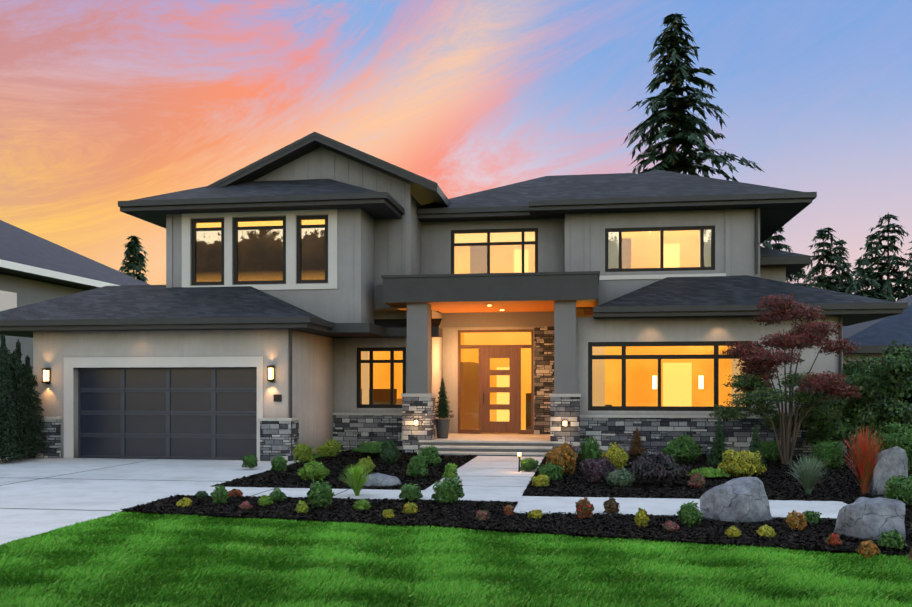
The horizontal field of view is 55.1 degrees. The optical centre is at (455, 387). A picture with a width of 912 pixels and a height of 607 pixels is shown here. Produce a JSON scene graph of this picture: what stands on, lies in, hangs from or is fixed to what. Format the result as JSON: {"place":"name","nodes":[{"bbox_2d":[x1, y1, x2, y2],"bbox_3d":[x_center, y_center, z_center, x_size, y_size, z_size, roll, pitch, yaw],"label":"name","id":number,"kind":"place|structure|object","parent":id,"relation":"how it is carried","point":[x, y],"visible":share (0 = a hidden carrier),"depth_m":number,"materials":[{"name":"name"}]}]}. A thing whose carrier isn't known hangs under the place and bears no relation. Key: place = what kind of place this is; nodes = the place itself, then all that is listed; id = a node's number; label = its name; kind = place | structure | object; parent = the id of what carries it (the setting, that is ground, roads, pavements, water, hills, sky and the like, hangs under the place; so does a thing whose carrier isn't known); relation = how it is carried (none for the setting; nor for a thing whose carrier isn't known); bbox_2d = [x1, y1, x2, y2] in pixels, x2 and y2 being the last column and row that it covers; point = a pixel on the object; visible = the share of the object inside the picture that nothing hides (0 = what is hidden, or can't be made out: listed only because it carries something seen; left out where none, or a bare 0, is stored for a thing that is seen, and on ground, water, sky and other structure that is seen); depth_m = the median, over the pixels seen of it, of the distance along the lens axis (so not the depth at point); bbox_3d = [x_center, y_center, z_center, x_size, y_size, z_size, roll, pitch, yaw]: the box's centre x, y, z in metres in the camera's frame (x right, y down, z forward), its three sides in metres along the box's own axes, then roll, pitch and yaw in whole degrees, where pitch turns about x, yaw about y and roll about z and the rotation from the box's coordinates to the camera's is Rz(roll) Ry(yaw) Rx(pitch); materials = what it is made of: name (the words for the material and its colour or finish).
{"place":"outdoors","nodes":[
{"label":"outdoors","id":0,"kind":"place"},
{"bbox_2d":[0,511,911,606],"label":"lawn","id":1,"kind":"structure","parent":0,"point":[126,559],"depth_m":8.58,"materials":[{"name":"green plant"}]},
{"bbox_2d":[0,0,911,300],"label":"sky","id":2,"kind":"structure","parent":0,"point":[104,103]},
{"bbox_2d":[121,448,911,606],"bbox_3d":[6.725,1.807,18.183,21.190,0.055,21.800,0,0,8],"label":"mulch beds","id":3,"kind":"object","parent":0,"point":[702,541],"visible":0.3,"depth_m":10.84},
{"bbox_2d":[363,473,401,486],"bbox_3d":[-1.335,1.680,15.725,0.695,0.288,0.548,0,0,8],"label":"boulder","id":4,"kind":"object","parent":3,"relation":"on","point":[379,479],"visible":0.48,"depth_m":15.52,"materials":[{"name":"grey stone"}]},
{"bbox_2d":[0,456,847,544],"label":"driveway and walks","id":5,"kind":"structure","parent":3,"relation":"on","point":[39,495],"depth_m":15.10,"materials":[{"name":"concrete"}]},
{"bbox_2d":[0,132,907,460],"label":"house","id":6,"kind":"structure","parent":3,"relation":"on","point":[354,296],"depth_m":23.35,"materials":[{"name":"paint"}]},
{"bbox_2d":[42,305,567,471],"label":"outdoor lights","id":7,"kind":"object","parent":6,"relation":"attached to","point":[46,375],"visible":0.96,"depth_m":22.18,"materials":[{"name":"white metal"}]},
{"bbox_2d":[0,27,910,543],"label":"tree trunks and pots","id":8,"kind":"object","parent":3,"relation":"on","point":[788,439],"visible":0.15,"depth_m":20.08,"materials":[{"name":"black"}]},
{"bbox_2d":[0,220,911,408],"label":"neighboring houses","id":9,"kind":"structure","parent":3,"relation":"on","point":[34,268],"depth_m":30.57,"materials":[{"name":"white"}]},
{"bbox_2d":[0,293,911,559],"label":"garden shrubs","id":10,"kind":"object","parent":3,"relation":"on","point":[847,402],"visible":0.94,"depth_m":19.15,"materials":[{"name":"green plant"}]},
{"bbox_2d":[119,13,911,301],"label":"conifer trees","id":11,"kind":"object","parent":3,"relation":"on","point":[686,127],"visible":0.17,"depth_m":45.18,"materials":[{"name":"green plant"}]},
{"bbox_2d":[700,477,772,523],"bbox_3d":[3.795,1.512,11.743,0.882,0.624,0.762,0,0,-27],"label":"boulder","id":12,"kind":"object","parent":3,"relation":"on","point":[740,499],"visible":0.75,"depth_m":11.49,"materials":[{"name":"grey stone"}]},
{"bbox_2d":[833,497,905,539],"bbox_3d":[4.910,1.572,10.403,0.796,0.505,0.702,0,0,8],"label":"boulder","id":13,"kind":"object","parent":3,"relation":"on","point":[873,518],"visible":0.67,"depth_m":10.19,"materials":[{"name":"grey stone"}]},
{"bbox_2d":[867,446,907,494],"bbox_3d":[7.128,1.397,14.482,0.864,0.854,0.467,0,0,-13],"label":"slab boulder","id":14,"kind":"object","parent":3,"relation":"on","point":[896,463],"visible":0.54,"depth_m":14.27,"materials":[{"name":"grey stone"}]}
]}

